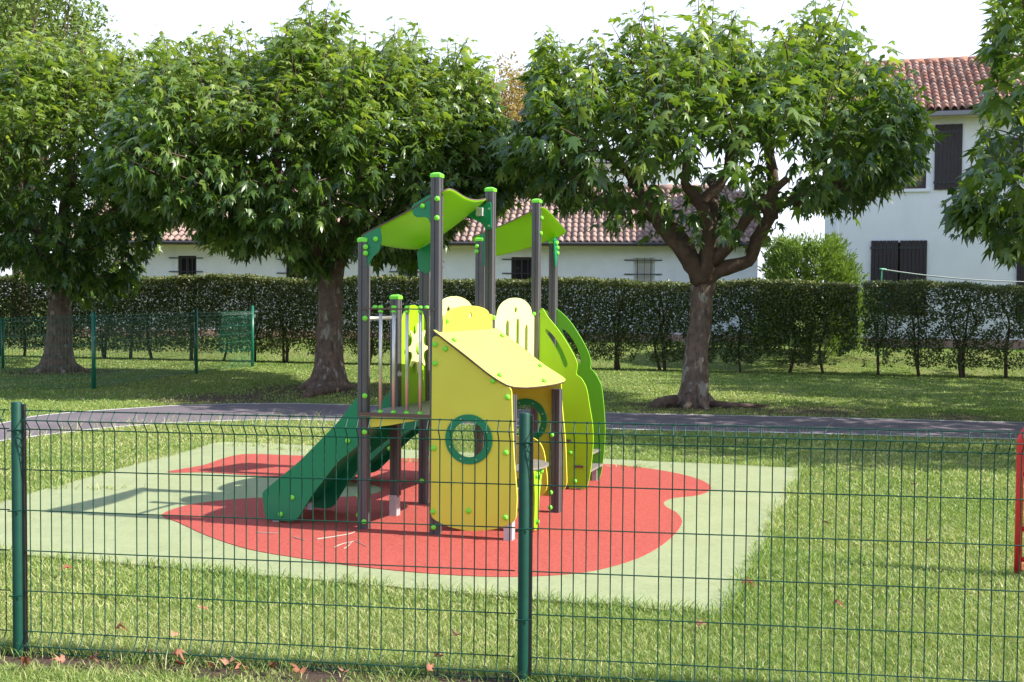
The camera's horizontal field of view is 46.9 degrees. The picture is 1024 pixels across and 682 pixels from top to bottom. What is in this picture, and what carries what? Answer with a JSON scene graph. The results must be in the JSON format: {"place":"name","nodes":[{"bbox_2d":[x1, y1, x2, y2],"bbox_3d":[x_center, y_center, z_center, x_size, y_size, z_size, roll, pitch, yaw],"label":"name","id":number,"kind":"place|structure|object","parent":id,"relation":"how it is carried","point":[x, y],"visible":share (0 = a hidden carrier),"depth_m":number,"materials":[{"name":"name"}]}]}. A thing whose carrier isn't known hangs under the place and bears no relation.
{"place":"outdoors","nodes":[
{"label":"outdoors","id":0,"kind":"place"},
{"bbox_2d":[0,0,1020,297],"label":"sky","id":1,"kind":"structure","parent":0,"point":[924,29],"materials":[{"name":"white"}]},
{"bbox_2d":[0,298,1023,681],"bbox_3d":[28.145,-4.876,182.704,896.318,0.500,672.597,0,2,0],"label":"ground","id":2,"kind":"structure","parent":0,"point":[330,670],"depth_m":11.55,"materials":[{"name":"green plant"}]},
{"bbox_2d":[0,319,3,367],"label":"wire fence","id":3,"kind":"object","parent":2,"relation":"on","point":[2,329],"visible":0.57,"depth_m":28.60,"materials":[{"name":"teal metal"}]},
{"bbox_2d":[19,656,29,665],"bbox_3d":[-2.287,1.502,5.524,0.044,0.056,0.087,0,2,0],"label":"dry leaf","id":4,"kind":"object","parent":2,"relation":"on","point":[24,659],"visible":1,"depth_m":5.54,"materials":[{"name":"brown plant"}]},
{"bbox_2d":[50,654,64,663],"bbox_3d":[-2.144,1.502,5.574,0.033,0.055,0.071,2,2,34],"label":"dry leaf","id":5,"kind":"object","parent":2,"relation":"on","point":[61,659],"visible":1,"depth_m":5.59,"materials":[{"name":"brown plant"}]},
{"bbox_2d":[0,0,121,319],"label":"garden tree","id":6,"kind":"object","parent":2,"relation":"on","point":[20,12],"visible":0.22,"depth_m":48.69,"materials":[{"name":"green plant"}]},
{"bbox_2d":[0,16,177,372],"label":"plane tree","id":7,"kind":"object","parent":2,"relation":"on","point":[33,82],"visible":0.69,"depth_m":24.86,"materials":[{"name":"green plant"}]},
{"bbox_2d":[89,652,98,662],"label":"dry leaf","id":8,"kind":"object","parent":2,"relation":"on","point":[93,657],"visible":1,"depth_m":5.64,"materials":[{"name":"brown plant"}]},
{"bbox_2d":[116,622,128,631],"bbox_3d":[-2.021,1.478,6.105,0.075,0.046,0.039,2,3,38],"label":"dry leaf","id":9,"kind":"object","parent":2,"relation":"on","point":[120,625],"visible":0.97,"depth_m":6.11,"materials":[{"name":"brown plant"}]},
{"bbox_2d":[0,306,253,389],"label":"wire fence","id":10,"kind":"object","parent":2,"relation":"on","point":[93,319],"visible":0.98,"depth_m":24.34,"materials":[{"name":"teal metal"}]},
{"bbox_2d":[172,648,185,660],"bbox_3d":[-1.589,1.502,5.641,0.090,0.059,0.053,2,3,37],"label":"dry leaf","id":11,"kind":"object","parent":2,"relation":"on","point":[178,650],"visible":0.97,"depth_m":5.64,"materials":[{"name":"brown plant"}]},
{"bbox_2d":[174,659,186,664],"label":"dry leaf","id":12,"kind":"object","parent":2,"relation":"on","point":[178,662],"visible":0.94,"depth_m":5.57,"materials":[{"name":"brown plant"}]},
{"bbox_2d":[217,656,234,664],"bbox_3d":[-1.359,1.514,5.593,0.091,0.041,0.039,0,2,0],"label":"dry leaf","id":13,"kind":"object","parent":2,"relation":"on","point":[225,661],"visible":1,"depth_m":5.60,"materials":[{"name":"beige plant"}]},
{"bbox_2d":[234,662,246,668],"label":"dry leaf","id":14,"kind":"object","parent":2,"relation":"on","point":[238,665],"visible":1,"depth_m":5.48,"materials":[{"name":"plant"}]},
{"bbox_2d":[269,661,278,667],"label":"dry leaf","id":15,"kind":"object","parent":2,"relation":"on","point":[272,664],"visible":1,"depth_m":5.53,"materials":[{"name":"brown plant"}]},
{"bbox_2d":[290,663,305,672],"bbox_3d":[-0.996,1.518,5.488,0.082,0.046,0.033,0,2,0],"label":"dry leaf","id":16,"kind":"object","parent":2,"relation":"on","point":[296,669],"visible":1,"depth_m":5.49,"materials":[{"name":"orange plant"}]},
{"bbox_2d":[79,0,532,397],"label":"plane tree","id":17,"kind":"object","parent":2,"relation":"on","point":[196,127],"visible":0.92,"depth_m":20.21,"materials":[{"name":"green plant"}]},
{"bbox_2d":[0,441,800,614],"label":"rubber surface","id":18,"kind":"object","parent":2,"relation":"on","point":[647,587],"visible":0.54,"depth_m":8.88,"materials":[{"name":"rubber"}]},
{"bbox_2d":[163,454,708,576],"bbox_3d":[-1.081,1.378,10.491,5.337,0.004,5.312,1,2,16],"label":"red rubber patch","id":19,"kind":"object","parent":18,"relation":"on","point":[646,510],"visible":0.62,"depth_m":9.03,"materials":[{"name":"red rubber"}]},
{"bbox_2d":[317,531,354,539],"bbox_3d":[-1.284,1.434,8.700,0.041,0.010,0.371,2,3,40],"label":"twig","id":20,"kind":"object","parent":19,"relation":"on","point":[334,536],"visible":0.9,"depth_m":8.65,"materials":[{"name":"beige wood"}]},
{"bbox_2d":[262,172,604,540],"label":"play tower","id":21,"kind":"structure","parent":19,"relation":"on","point":[462,358],"depth_m":9.24,"materials":[{"name":"green plastic"}]},
{"bbox_2d":[71,184,768,340],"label":"long house","id":22,"kind":"structure","parent":2,"relation":"on","point":[595,252],"depth_m":36.50,"materials":[{"name":"white paint"}]},
{"bbox_2d":[169,256,202,288],"bbox_3d":[-10.283,-2.167,37.294,1.098,1.050,0.200,1,2,5],"label":"window","id":23,"kind":"structure","parent":22,"relation":"in","point":[187,264],"depth_m":37.33,"materials":[{"name":"brown"}]},
{"bbox_2d":[277,259,303,290],"bbox_3d":[-6.824,-2.103,37.021,1.089,1.050,0.200,1,2,5],"label":"window","id":24,"kind":"structure","parent":22,"relation":"in","point":[288,269],"depth_m":37.06,"materials":[{"name":"brown"}]},
{"bbox_2d":[389,270,418,288],"bbox_3d":[-3.270,-2.127,36.738,1.103,1.050,0.200,1,2,5],"label":"window","id":25,"kind":"structure","parent":22,"relation":"in","point":[407,274],"depth_m":36.77,"materials":[{"name":"brown"}]},
{"bbox_2d":[502,257,531,290],"bbox_3d":[0.263,-2.063,36.459,1.137,1.050,0.200,1,2,5],"label":"window","id":26,"kind":"structure","parent":22,"relation":"in","point":[521,267],"depth_m":36.50,"materials":[{"name":"brown"}]},
{"bbox_2d":[624,258,661,291],"bbox_3d":[4.012,-2.020,36.162,1.149,1.050,0.200,1,2,5],"label":"window","id":27,"kind":"structure","parent":22,"relation":"in","point":[644,268],"depth_m":36.20,"materials":[{"name":"white"}]},
{"bbox_2d":[0,272,859,373],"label":"hedge","id":28,"kind":"object","parent":2,"relation":"on","point":[276,321],"visible":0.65,"depth_m":30.27,"materials":[{"name":"green plant"}]},
{"bbox_2d":[426,662,435,670],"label":"dry leaf","id":29,"kind":"object","parent":2,"relation":"on","point":[429,667],"visible":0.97,"depth_m":5.49,"materials":[{"name":"orange plant"}]},
{"bbox_2d":[462,51,542,153],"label":"garden tree","id":30,"kind":"object","parent":2,"relation":"on","point":[513,93],"visible":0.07,"depth_m":45.29,"materials":[{"name":"orange plant"}]},
{"bbox_2d":[0,419,1016,440],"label":"path edge line","id":31,"kind":"object","parent":2,"relation":"on","point":[518,425],"visible":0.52,"depth_m":15.83,"materials":[{"name":"grey concrete"}]},
{"bbox_2d":[0,402,1023,681],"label":"wire fence","id":32,"kind":"object","parent":2,"relation":"on","point":[20,550],"visible":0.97,"depth_m":5.46,"materials":[{"name":"green metal"}]},
{"bbox_2d":[561,158,681,184],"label":"house","id":33,"kind":"structure","parent":2,"relation":"on","point":[625,181],"depth_m":54.79,"materials":[{"name":"white paint"}]},
{"bbox_2d":[485,0,953,408],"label":"plane tree","id":34,"kind":"object","parent":2,"relation":"on","point":[883,150],"visible":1,"depth_m":17.97,"materials":[{"name":"green plant"}]},
{"bbox_2d":[741,229,877,359],"bbox_3d":[7.780,-1.187,30.545,3.472,3.385,3.426,0,2,0],"label":"conifer bush","id":35,"kind":"object","parent":2,"relation":"on","point":[785,258],"visible":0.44,"depth_m":29.83,"materials":[{"name":"green plant"}]},
{"bbox_2d":[821,54,1023,348],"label":"white house","id":36,"kind":"structure","parent":2,"relation":"on","point":[904,234],"depth_m":32.48,"materials":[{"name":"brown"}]},
{"bbox_2d":[891,126,929,191],"bbox_3d":[10.720,-5.014,32.641,1.599,1.797,0.240,1,2,16],"label":"window","id":37,"kind":"structure","parent":36,"relation":"in","point":[922,184],"depth_m":32.53,"materials":[{"name":"white"}]},
{"bbox_2d":[860,278,1023,377],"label":"hedge","id":38,"kind":"object","parent":2,"relation":"on","point":[874,286],"visible":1,"depth_m":27.66,"materials":[{"name":"green plant"}]},
{"bbox_2d":[875,268,1023,355],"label":"clothes line","id":39,"kind":"object","parent":2,"relation":"on","point":[881,269],"visible":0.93,"depth_m":29.96,"materials":[{"name":"white"}]},
{"bbox_2d":[938,0,1023,270],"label":"plane tree","id":40,"kind":"object","parent":2,"relation":"on","point":[972,212],"visible":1,"depth_m":14.87,"materials":[{"name":"green plant"}]},
{"bbox_2d":[1014,428,1023,574],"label":"tube frame","id":41,"kind":"object","parent":2,"relation":"on","point":[1019,448],"visible":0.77,"depth_m":7.69,"materials":[{"name":"red paint"}]},
{"bbox_2d":[0,404,1023,441],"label":"path","id":42,"kind":"structure","parent":0,"point":[330,410],"depth_m":17.18,"materials":[{"name":"grey asphalt"}]},
{"bbox_2d":[0,403,1023,423],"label":"path edge line","id":43,"kind":"object","parent":42,"relation":"on","point":[529,410],"visible":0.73,"depth_m":18.19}
]}

